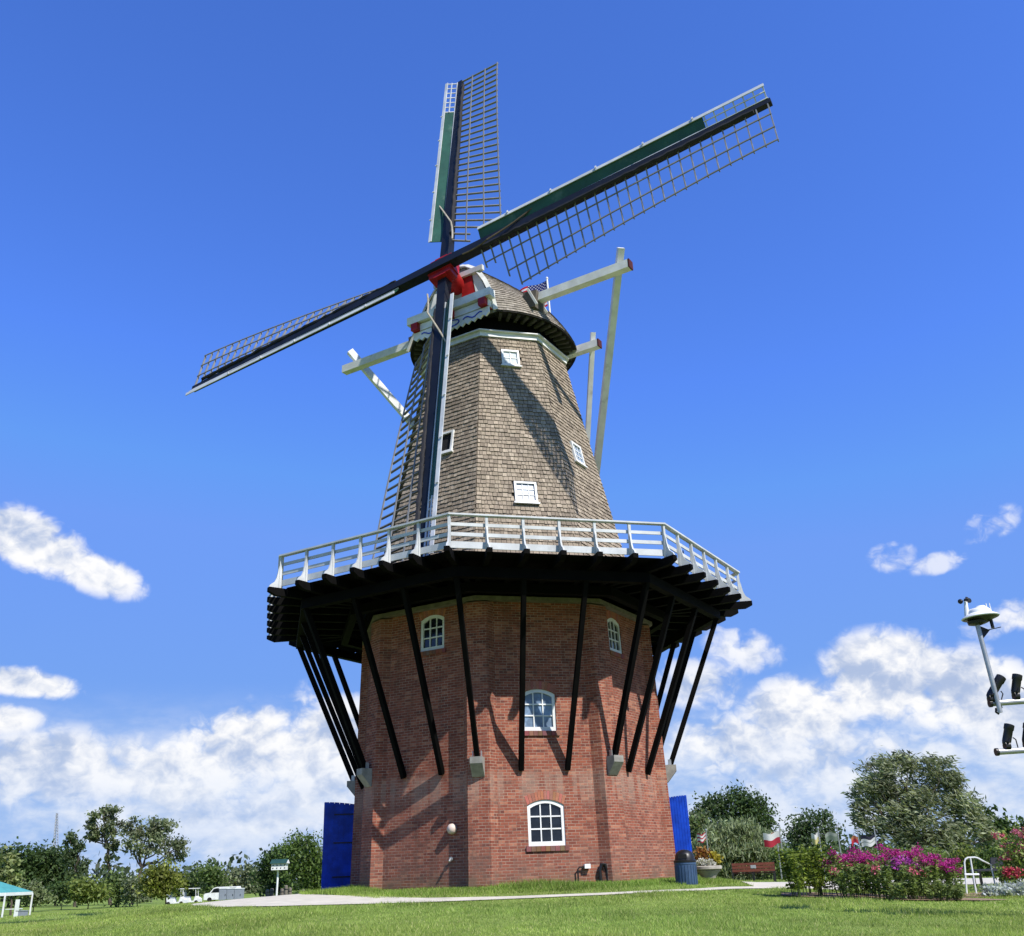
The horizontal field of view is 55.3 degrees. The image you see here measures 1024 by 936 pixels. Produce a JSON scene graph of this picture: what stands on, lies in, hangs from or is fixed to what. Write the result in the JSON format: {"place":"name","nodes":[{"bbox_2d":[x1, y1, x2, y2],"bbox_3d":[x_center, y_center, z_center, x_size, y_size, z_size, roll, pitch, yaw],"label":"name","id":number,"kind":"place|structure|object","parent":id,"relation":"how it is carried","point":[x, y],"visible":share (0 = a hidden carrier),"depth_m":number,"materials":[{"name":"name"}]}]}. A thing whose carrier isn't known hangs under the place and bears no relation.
{"place":"outdoors","nodes":[
{"label":"outdoors","id":0,"kind":"place"},
{"bbox_2d":[0,890,378,932],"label":"distant lawn grass","id":1,"kind":"structure","parent":0,"point":[33,922],"depth_m":25.69,"materials":[{"name":"green plant"}]},
{"bbox_2d":[0,856,1023,935],"bbox_3d":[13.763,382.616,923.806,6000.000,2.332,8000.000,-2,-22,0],"label":"lawn ground","id":2,"kind":"structure","parent":0,"point":[48,908],"depth_m":18.69,"materials":[{"name":"green plant"}]},
{"bbox_2d":[0,845,25,915],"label":"pale tree","id":3,"kind":"object","parent":2,"relation":"on","point":[8,876],"visible":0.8,"depth_m":102.03,"materials":[{"name":"green plant"}]},
{"bbox_2d":[0,882,32,917],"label":"canopy tent","id":4,"kind":"object","parent":2,"relation":"on","point":[6,889],"visible":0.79,"depth_m":73.75,"materials":[{"name":"teal fabric"}]},
{"bbox_2d":[13,899,19,916],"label":"signboard","id":5,"kind":"object","parent":2,"relation":"on","point":[16,908],"visible":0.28,"depth_m":72.89,"materials":[{"name":"white plastic"}]},
{"bbox_2d":[0,836,38,907],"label":"broad tree","id":6,"kind":"object","parent":2,"relation":"on","point":[9,849],"visible":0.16,"depth_m":153.48,"materials":[{"name":"green plant"}]},
{"bbox_2d":[8,839,63,906],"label":"broad tree","id":7,"kind":"object","parent":2,"relation":"on","point":[30,866],"visible":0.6,"depth_m":152.19,"materials":[{"name":"green plant"}]},
{"bbox_2d":[19,878,58,911],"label":"shrub","id":8,"kind":"object","parent":2,"relation":"on","point":[41,895],"visible":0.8,"depth_m":114.05,"materials":[{"name":"green plant"}]},
{"bbox_2d":[26,838,84,905],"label":"broad tree","id":9,"kind":"object","parent":2,"relation":"on","point":[58,872],"visible":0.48,"depth_m":152.51,"materials":[{"name":"green plant"}]},
{"bbox_2d":[53,813,58,853],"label":"radio mast","id":10,"kind":"object","parent":2,"relation":"on","point":[56,824],"visible":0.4,"depth_m":273.63,"materials":[{"name":"metal"}]},
{"bbox_2d":[45,877,73,909],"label":"shrub","id":11,"kind":"object","parent":2,"relation":"on","point":[57,888],"visible":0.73,"depth_m":119.75,"materials":[{"name":"green plant"}]},
{"bbox_2d":[57,829,92,906],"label":"thin tree","id":12,"kind":"object","parent":2,"relation":"on","point":[80,866],"visible":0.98,"depth_m":138.04,"materials":[{"name":"green plant"}]},
{"bbox_2d":[64,874,123,908],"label":"shrub","id":13,"kind":"object","parent":2,"relation":"on","point":[82,891],"visible":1,"depth_m":117.62,"materials":[{"name":"green plant"}]},
{"bbox_2d":[81,804,125,904],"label":"tall tree","id":14,"kind":"object","parent":2,"relation":"on","point":[108,829],"visible":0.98,"depth_m":142.84,"materials":[{"name":"green plant"}]},
{"bbox_2d":[99,867,130,907],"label":"shrub","id":15,"kind":"object","parent":2,"relation":"on","point":[116,897],"visible":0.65,"depth_m":124.14,"materials":[{"name":"green plant"}]},
{"bbox_2d":[119,873,157,906],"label":"shrub","id":16,"kind":"object","parent":2,"relation":"on","point":[131,894],"visible":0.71,"depth_m":121.33,"materials":[{"name":"green plant"}]},
{"bbox_2d":[117,815,190,904],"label":"oak tree","id":17,"kind":"object","parent":2,"relation":"on","point":[155,834],"visible":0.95,"depth_m":140.43,"materials":[{"name":"green plant"}]},
{"bbox_2d":[131,854,195,904],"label":"tree","id":18,"kind":"object","parent":2,"relation":"on","point":[162,880],"visible":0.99,"depth_m":108.53,"materials":[{"name":"green plant"}]},
{"bbox_2d":[166,888,187,903],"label":"golf cart","id":19,"kind":"object","parent":2,"relation":"on","point":[171,900],"visible":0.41,"depth_m":117.16,"materials":[{"name":"white paint"}]},
{"bbox_2d":[171,861,204,896],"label":"leafy tree","id":20,"kind":"object","parent":2,"relation":"on","point":[188,872],"visible":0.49,"depth_m":211.88,"materials":[{"name":"green plant"}]},
{"bbox_2d":[182,888,201,902],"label":"golf cart","id":21,"kind":"object","parent":2,"relation":"on","point":[196,899],"visible":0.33,"depth_m":122.94,"materials":[{"name":"white paint"}]},
{"bbox_2d":[189,854,236,895],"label":"leafy tree","id":22,"kind":"object","parent":2,"relation":"on","point":[209,872],"visible":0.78,"depth_m":207.61,"materials":[{"name":"green plant"}]},
{"bbox_2d":[204,886,240,900],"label":"van","id":23,"kind":"object","parent":2,"relation":"on","point":[213,894],"visible":0.38,"depth_m":135.35,"materials":[{"name":"white paint"}]},
{"bbox_2d":[218,888,226,900],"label":"service cabinet","id":24,"kind":"object","parent":2,"relation":"on","point":[222,893],"visible":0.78,"depth_m":68.75,"materials":[{"name":"white metal"}]},
{"bbox_2d":[226,888,234,899],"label":"service cabinet","id":25,"kind":"object","parent":2,"relation":"on","point":[230,893],"visible":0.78,"depth_m":68.74,"materials":[{"name":"black metal"}]},
{"bbox_2d":[221,865,245,887],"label":"leafy tree","id":26,"kind":"object","parent":2,"relation":"on","point":[238,880],"visible":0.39,"depth_m":221.46,"materials":[{"name":"green plant"}]},
{"bbox_2d":[234,888,244,898],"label":"service cabinet","id":27,"kind":"object","parent":2,"relation":"on","point":[238,893],"visible":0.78,"depth_m":68.76,"materials":[{"name":"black metal"}]},
{"bbox_2d":[231,864,264,893],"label":"leafy tree","id":28,"kind":"object","parent":2,"relation":"on","point":[244,875],"visible":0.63,"depth_m":221.19,"materials":[{"name":"green plant"}]},
{"bbox_2d":[247,843,295,896],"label":"leafy tree","id":29,"kind":"object","parent":2,"relation":"on","point":[265,876],"visible":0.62,"depth_m":92.32,"materials":[{"name":"green plant"}]},
{"bbox_2d":[270,859,289,895],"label":"bird house","id":30,"kind":"structure","parent":2,"relation":"on","point":[279,864],"depth_m":55.48,"materials":[{"name":"white paint"}]},
{"bbox_2d":[267,827,322,893],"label":"leafy tree","id":31,"kind":"object","parent":2,"relation":"on","point":[297,849],"visible":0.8,"depth_m":88.65,"materials":[{"name":"green plant"}]},
{"bbox_2d":[185,62,778,889],"bbox_3d":[-2.445,-2.335,34.825,21.144,32.450,17.501,-2,-22,0],"label":"windmill","id":32,"kind":"object","parent":2,"relation":"on","point":[507,622],"visible":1,"depth_m":28.66,"materials":[{"name":"red brick"}]},
{"bbox_2d":[321,802,353,888],"bbox_3d":[-5.344,11.992,30.981,1.286,2.680,0.083,3,-23,-12],"label":"door","id":33,"kind":"structure","parent":32,"relation":"in","point":[338,818],"depth_m":30.95,"materials":[{"name":"blue paint"}]},
{"bbox_2d":[419,608,445,655],"bbox_3d":[-2.302,4.772,28.571,1.012,1.399,0.240,-15,-26,28],"label":"window","id":34,"kind":"structure","parent":32,"relation":"in","point":[432,627],"depth_m":28.57,"materials":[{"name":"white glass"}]},
{"bbox_2d":[441,429,454,455],"bbox_3d":[-2.196,-0.808,31.859,0.760,0.850,0.306,-15,-26,28],"label":"window","id":35,"kind":"structure","parent":32,"relation":"in","point":[448,436],"depth_m":31.83,"materials":[{"name":"white paint"}]},
{"bbox_2d":[501,349,521,367],"bbox_3d":[-0.052,-3.736,33.319,0.720,0.710,0.280,3,-23,-13],"label":"window","id":36,"kind":"structure","parent":32,"relation":"in","point":[510,358],"depth_m":33.31,"materials":[{"name":"white paint"}]},
{"bbox_2d":[513,481,539,504],"bbox_3d":[0.430,0.769,30.375,0.820,0.790,0.297,3,-23,-13],"label":"window","id":37,"kind":"structure","parent":32,"relation":"in","point":[525,492],"depth_m":30.37,"materials":[{"name":"white paint"}]},
{"bbox_2d":[520,277,550,312],"bbox_3d":[0.628,-6.409,38.119,1.817,2.001,0.166,-11,-24,21],"label":"flag","id":38,"kind":"object","parent":32,"relation":"attached to","point":[541,286],"visible":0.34,"depth_m":38.18,"materials":[{"name":"blue fabric"}]},
{"bbox_2d":[525,681,559,735],"bbox_3d":[0.728,6.697,27.231,1.132,1.498,0.242,3,-23,-13],"label":"window","id":39,"kind":"structure","parent":32,"relation":"in","point":[540,714],"depth_m":27.24,"materials":[{"name":"white paint"}]},
{"bbox_2d":[525,791,569,851],"bbox_3d":[0.901,9.402,26.050,1.172,1.508,0.243,3,-23,-13],"label":"window","id":40,"kind":"structure","parent":32,"relation":"in","point":[546,823],"depth_m":26.05,"materials":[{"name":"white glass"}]},
{"bbox_2d":[569,441,587,467],"bbox_3d":[2.206,-0.459,32.761,0.297,0.800,0.760,-15,-26,28],"label":"window","id":41,"kind":"structure","parent":32,"relation":"in","point":[576,449],"depth_m":32.74,"materials":[{"name":"white paint"}]},
{"bbox_2d":[606,611,625,659],"bbox_3d":[3.056,5.016,29.511,0.240,1.409,1.012,-15,-26,28],"label":"window","id":42,"kind":"structure","parent":32,"relation":"in","point":[615,650],"depth_m":29.56,"materials":[{"name":"white glass"}]},
{"bbox_2d":[669,795,691,851],"bbox_3d":[5.296,11.627,30.880,0.697,2.430,0.059,-5,-23,8],"label":"door","id":43,"kind":"structure","parent":32,"relation":"in","point":[678,805],"depth_m":30.99,"materials":[{"name":"blue paint"}]},
{"bbox_2d":[0,824,995,901],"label":"distant wood","id":44,"kind":"object","parent":2,"relation":"on","point":[97,869],"visible":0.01,"depth_m":251.86,"materials":[{"name":"green plant"}]},
{"bbox_2d":[294,875,736,895],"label":"long mound grass","id":45,"kind":"structure","parent":2,"relation":"on","point":[552,885],"depth_m":24.46,"materials":[{"name":"green plant"}]},
{"bbox_2d":[673,849,697,884],"bbox_3d":[4.491,10.342,25.310,0.586,0.870,0.586,-2,-22,0],"label":"trash can","id":46,"kind":"object","parent":2,"relation":"on","point":[685,867],"visible":0.92,"depth_m":25.10,"materials":[{"name":"blue plastic"}]},
{"bbox_2d":[689,806,714,852],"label":"grey green tree","id":47,"kind":"object","parent":2,"relation":"on","point":[696,820],"visible":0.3,"depth_m":74.73,"materials":[{"name":"green plant"}]},
{"bbox_2d":[697,829,707,849],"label":"flagpole","id":48,"kind":"object","parent":2,"relation":"on","point":[702,838],"visible":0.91,"depth_m":46.67,"materials":[{"name":"fabric"}]},
{"bbox_2d":[696,865,721,878],"bbox_3d":[5.835,12.005,29.039,0.820,0.350,0.820,-2,-22,0],"label":"planter","id":49,"kind":"object","parent":2,"relation":"on","point":[708,871],"visible":0.8,"depth_m":28.79,"materials":[{"name":"stone"}]},
{"bbox_2d":[696,857,707,865],"bbox_3d":[5.650,11.703,29.018,0.415,0.311,0.294,-2,-22,0],"label":"white mum","id":50,"kind":"object","parent":49,"relation":"in","point":[702,861],"visible":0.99,"depth_m":28.96,"materials":[{"name":"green plant"}]},
{"bbox_2d":[693,843,713,865],"bbox_3d":[5.777,11.651,29.401,0.852,0.691,0.525,-2,-22,0],"label":"potted plant","id":51,"kind":"object","parent":49,"relation":"in","point":[702,852],"visible":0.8,"depth_m":29.32,"materials":[{"name":"orange plant"}]},
{"bbox_2d":[708,851,723,865],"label":"potted plant","id":52,"kind":"object","parent":49,"relation":"in","point":[716,857],"visible":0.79,"depth_m":29.16,"materials":[{"name":"yellow plant"}]},
{"bbox_2d":[689,779,787,855],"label":"round tree","id":53,"kind":"object","parent":2,"relation":"on","point":[744,804],"visible":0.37,"depth_m":88.93,"materials":[{"name":"green plant"}]},
{"bbox_2d":[691,813,794,879],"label":"willow shrub","id":54,"kind":"object","parent":2,"relation":"on","point":[736,842],"visible":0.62,"depth_m":53.26,"materials":[{"name":"green plant"}]},
{"bbox_2d":[731,861,776,881],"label":"bench","id":55,"kind":"object","parent":2,"relation":"on","point":[745,867],"visible":0.89,"depth_m":40.13,"materials":[{"name":"red wood"}]},
{"bbox_2d":[763,824,786,879],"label":"flagpole","id":56,"kind":"object","parent":2,"relation":"on","point":[773,839],"visible":0.94,"depth_m":45.66,"materials":[{"name":"fabric"}]},
{"bbox_2d":[760,843,809,879],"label":"garden shrub","id":57,"kind":"object","parent":2,"relation":"on","point":[777,869],"visible":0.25,"depth_m":51.56,"materials":[{"name":"green plant"}]},
{"bbox_2d":[778,804,850,875],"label":"tree","id":58,"kind":"object","parent":2,"relation":"on","point":[804,828],"visible":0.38,"depth_m":100.50,"materials":[{"name":"green plant"}]},
{"bbox_2d":[811,827,825,879],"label":"flagpole","id":59,"kind":"object","parent":2,"relation":"on","point":[815,839],"visible":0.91,"depth_m":43.79,"materials":[{"name":"fabric"}]},
{"bbox_2d":[825,826,843,874],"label":"flagpole","id":60,"kind":"object","parent":2,"relation":"on","point":[831,836],"visible":0.96,"depth_m":43.82,"materials":[{"name":"fabric"}]},
{"bbox_2d":[851,827,860,849],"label":"flag","id":61,"kind":"object","parent":2,"relation":"on","point":[854,839],"visible":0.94,"depth_m":43.77,"materials":[{"name":"fabric"}]},
{"bbox_2d":[860,826,880,869],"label":"flagpole","id":62,"kind":"object","parent":2,"relation":"on","point":[870,841],"visible":0.97,"depth_m":43.74,"materials":[{"name":"fabric"}]},
{"bbox_2d":[860,843,910,876],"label":"garden shrub","id":63,"kind":"object","parent":2,"relation":"on","point":[876,853],"visible":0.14,"depth_m":48.04,"materials":[{"name":"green plant"}]},
{"bbox_2d":[781,892,1005,899],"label":"flower bed mulch","id":64,"kind":"object","parent":2,"relation":"on","point":[813,894],"visible":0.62,"depth_m":21.20,"materials":[{"name":"brown soil"}]},
{"bbox_2d":[775,844,811,897],"bbox_3d":[6.138,8.730,21.207,0.807,1.088,0.710,13,-27,-33],"label":"green bush","id":65,"kind":"object","parent":64,"relation":"on","point":[794,873],"visible":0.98,"depth_m":21.12,"materials":[{"name":"green plant"}]},
{"bbox_2d":[794,845,825,893],"bbox_3d":[6.807,9.030,21.998,0.695,1.066,0.791,1,-23,-9],"label":"green bush","id":66,"kind":"object","parent":64,"relation":"on","point":[810,884],"visible":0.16,"depth_m":21.99,"materials":[{"name":"green plant"}]},
{"bbox_2d":[802,841,838,897],"bbox_3d":[6.753,8.776,21.396,0.847,1.143,0.745,-1,-22,-3],"label":"green bush","id":67,"kind":"object","parent":64,"relation":"on","point":[813,858],"visible":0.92,"depth_m":21.24,"materials":[{"name":"green plant"}]},
{"bbox_2d":[819,847,857,896],"bbox_3d":[7.126,8.741,21.145,0.794,1.036,0.623,0,-22,-4],"label":"phlox","id":68,"kind":"object","parent":64,"relation":"on","point":[839,861],"visible":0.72,"depth_m":21.18,"materials":[{"name":"green plant"}]},
{"bbox_2d":[825,860,864,899],"bbox_3d":[7.097,8.698,20.651,0.784,0.777,0.662,1,-23,-8],"label":"phlox","id":69,"kind":"object","parent":64,"relation":"on","point":[850,874],"visible":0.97,"depth_m":20.56,"materials":[{"name":"green plant"}]},
{"bbox_2d":[847,846,868,894],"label":"phlox","id":70,"kind":"object","parent":64,"relation":"on","point":[851,850],"visible":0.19,"depth_m":21.91,"materials":[{"name":"purple plant"}]},
{"bbox_2d":[845,847,878,896],"bbox_3d":[7.540,8.722,21.068,0.623,1.036,0.794,-18,-27,34],"label":"phlox","id":71,"kind":"object","parent":64,"relation":"on","point":[860,858],"visible":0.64,"depth_m":20.95,"materials":[{"name":"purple plant"}]},
{"bbox_2d":[863,850,881,894],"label":"phlox","id":72,"kind":"object","parent":64,"relation":"on","point":[871,857],"visible":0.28,"depth_m":22.18,"materials":[{"name":"purple plant"}]},
{"bbox_2d":[860,859,892,899],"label":"phlox","id":73,"kind":"object","parent":64,"relation":"on","point":[883,875],"visible":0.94,"depth_m":20.53,"materials":[{"name":"green plant"}]},
{"bbox_2d":[871,841,905,894],"bbox_3d":[8.315,8.838,21.525,0.704,1.171,0.897,0,-22,-4],"label":"phlox","id":74,"kind":"object","parent":64,"relation":"on","point":[894,852],"visible":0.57,"depth_m":21.51,"materials":[{"name":"purple plant"}]},
{"bbox_2d":[879,881,909,900],"bbox_3d":[8.056,8.800,20.376,0.697,0.415,0.648,8,-24,-22],"label":"plant","id":75,"kind":"object","parent":64,"relation":"on","point":[898,892],"visible":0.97,"depth_m":20.36,"materials":[{"name":"green plant"}]},
{"bbox_2d":[885,855,920,897],"bbox_3d":[8.514,8.838,21.153,0.793,0.908,0.580,4,-23,-14],"label":"phlox","id":76,"kind":"object","parent":64,"relation":"on","point":[899,865],"visible":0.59,"depth_m":21.16,"materials":[{"name":"purple plant"}]},
{"bbox_2d":[894,863,930,900],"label":"phlox","id":77,"kind":"object","parent":64,"relation":"on","point":[912,889],"visible":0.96,"depth_m":20.56,"materials":[{"name":"green plant"}]},
{"bbox_2d":[900,842,937,896],"bbox_3d":[9.062,9.016,21.922,0.889,1.161,0.698,1,-23,-8],"label":"phlox","id":78,"kind":"object","parent":64,"relation":"on","point":[909,854],"visible":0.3,"depth_m":21.90,"materials":[{"name":"purple plant"}]},
{"bbox_2d":[911,847,943,897],"bbox_3d":[8.960,8.747,21.111,0.642,1.068,0.818,13,-27,-32],"label":"phlox","id":79,"kind":"object","parent":64,"relation":"on","point":[932,861],"visible":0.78,"depth_m":21.08,"materials":[{"name":"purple plant"}]},
{"bbox_2d":[919,879,956,900],"bbox_3d":[8.902,8.870,20.543,0.682,0.437,0.734,5,-23,-16],"label":"plant","id":80,"kind":"object","parent":64,"relation":"on","point":[939,890],"visible":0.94,"depth_m":20.46,"materials":[{"name":"green plant"}]},
{"bbox_2d":[926,852,956,897],"bbox_3d":[9.467,8.983,21.549,0.579,0.964,0.738,18,-30,-39],"label":"phlox","id":81,"kind":"object","parent":64,"relation":"on","point":[943,872],"visible":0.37,"depth_m":21.55,"materials":[{"name":"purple plant"}]},
{"bbox_2d":[936,855,964,895],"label":"phlox","id":82,"kind":"object","parent":64,"relation":"on","point":[947,870],"visible":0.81,"depth_m":21.19,"materials":[{"name":"green plant"}]},
{"bbox_2d":[944,883,966,900],"bbox_3d":[9.320,8.962,20.644,0.546,0.349,0.587,-14,-25,26],"label":"plant","id":83,"kind":"object","parent":64,"relation":"on","point":[959,890],"visible":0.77,"depth_m":20.55,"materials":[{"name":"green plant"}]},
{"bbox_2d":[840,745,1000,859],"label":"willow","id":84,"kind":"object","parent":2,"relation":"on","point":[878,789],"visible":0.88,"depth_m":78.64,"materials":[{"name":"green plant"}]},
{"bbox_2d":[901,841,948,877],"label":"garden shrub","id":85,"kind":"object","parent":2,"relation":"on","point":[925,851],"visible":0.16,"depth_m":46.06,"materials":[{"name":"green plant"}]},
{"bbox_2d":[940,842,985,877],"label":"garden shrub","id":86,"kind":"object","parent":2,"relation":"on","point":[967,852],"visible":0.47,"depth_m":44.13,"materials":[{"name":"green plant"}]},
{"bbox_2d":[964,892,983,896],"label":"border bed mulch","id":87,"kind":"object","parent":2,"relation":"on","point":[974,895],"visible":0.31,"depth_m":24.73,"materials":[{"name":"brown soil"}]},
{"bbox_2d":[964,857,995,892],"bbox_3d":[12.405,10.681,25.598,1.713,0.958,0.431,16,-29,-38],"label":"handrail","id":88,"kind":"object","parent":87,"relation":"on","point":[973,874],"visible":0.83,"depth_m":25.28,"materials":[{"name":"white metal"}]},
{"bbox_2d":[976,883,998,896],"bbox_3d":[11.821,10.489,24.293,0.477,0.382,0.515,-2,-22,0],"label":"silver plant","id":89,"kind":"object","parent":87,"relation":"on","point":[989,890],"visible":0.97,"depth_m":24.21,"materials":[{"name":"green plant"}]},
{"bbox_2d":[997,885,1013,895],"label":"silver plant","id":90,"kind":"object","parent":87,"relation":"on","point":[1005,890],"visible":0.96,"depth_m":24.06,"materials":[{"name":"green plant"}]},
{"bbox_2d":[989,826,1023,882],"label":"flowering shrub","id":91,"kind":"object","parent":87,"relation":"on","point":[1003,856],"visible":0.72,"depth_m":26.16,"materials":[{"name":"green plant"}]},
{"bbox_2d":[992,860,1023,884],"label":"flowering shrub","id":92,"kind":"object","parent":87,"relation":"on","point":[1007,874],"visible":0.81,"depth_m":25.04,"materials":[{"name":"red plant"}]},
{"bbox_2d":[998,815,1023,880],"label":"flowering shrub","id":93,"kind":"object","parent":87,"relation":"on","point":[1021,844],"visible":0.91,"depth_m":25.91,"materials":[{"name":"green plant"}]},
{"bbox_2d":[1008,882,1023,896],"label":"silver plant","id":94,"kind":"object","parent":87,"relation":"on","point":[1018,887],"visible":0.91,"depth_m":24.14,"materials":[{"name":"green plant"}]},
{"bbox_2d":[969,842,1001,876],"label":"garden shrub","id":95,"kind":"object","parent":2,"relation":"on","point":[985,855],"visible":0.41,"depth_m":42.34,"materials":[{"name":"green plant"}]},
{"bbox_2d":[970,857,1015,885],"bbox_3d":[13.561,11.406,27.522,1.090,0.816,0.550,-2,-22,0],"label":"bench","id":96,"kind":"object","parent":2,"relation":"on","point":[992,860],"visible":0.33,"depth_m":27.59,"materials":[{"name":"metal"}]},
{"bbox_2d":[968,794,1023,856],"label":"edge tree","id":97,"kind":"object","parent":2,"relation":"on","point":[1000,823],"visible":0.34,"depth_m":116.26,"materials":[{"name":"green plant"}]},
{"bbox_2d":[986,673,1023,755],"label":"light mast","id":98,"kind":"object","parent":2,"relation":"on","point":[1016,687],"visible":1,"depth_m":16.58,"materials":[{"name":"metal"}]},
{"bbox_2d":[958,597,1002,712],"bbox_3d":[8.242,3.203,16.867,0.674,1.995,0.628,-2,-22,0],"label":"weather station","id":99,"kind":"object","parent":98,"relation":"attached to","point":[977,616],"visible":1,"depth_m":16.95,"materials":[{"name":"metal"}]},
{"bbox_2d":[1008,815,1023,849],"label":"edge tree","id":100,"kind":"object","parent":2,"relation":"on","point":[1021,818],"visible":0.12,"depth_m":119.28,"materials":[{"name":"green plant"}]},
{"bbox_2d":[0,0,1023,882],"label":"sky","id":101,"kind":"structure","parent":0,"point":[817,378],"materials":[{"name":"blue"}]},
{"bbox_2d":[193,878,1023,906],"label":"concrete path","id":102,"kind":"structure","parent":0,"point":[297,899],"depth_m":22.99,"materials":[{"name":"grey concrete"}]},
{"bbox_2d":[631,876,1023,899],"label":"side lawn grass","id":103,"kind":"structure","parent":0,"point":[969,889],"depth_m":24.03,"materials":[{"name":"green plant"}]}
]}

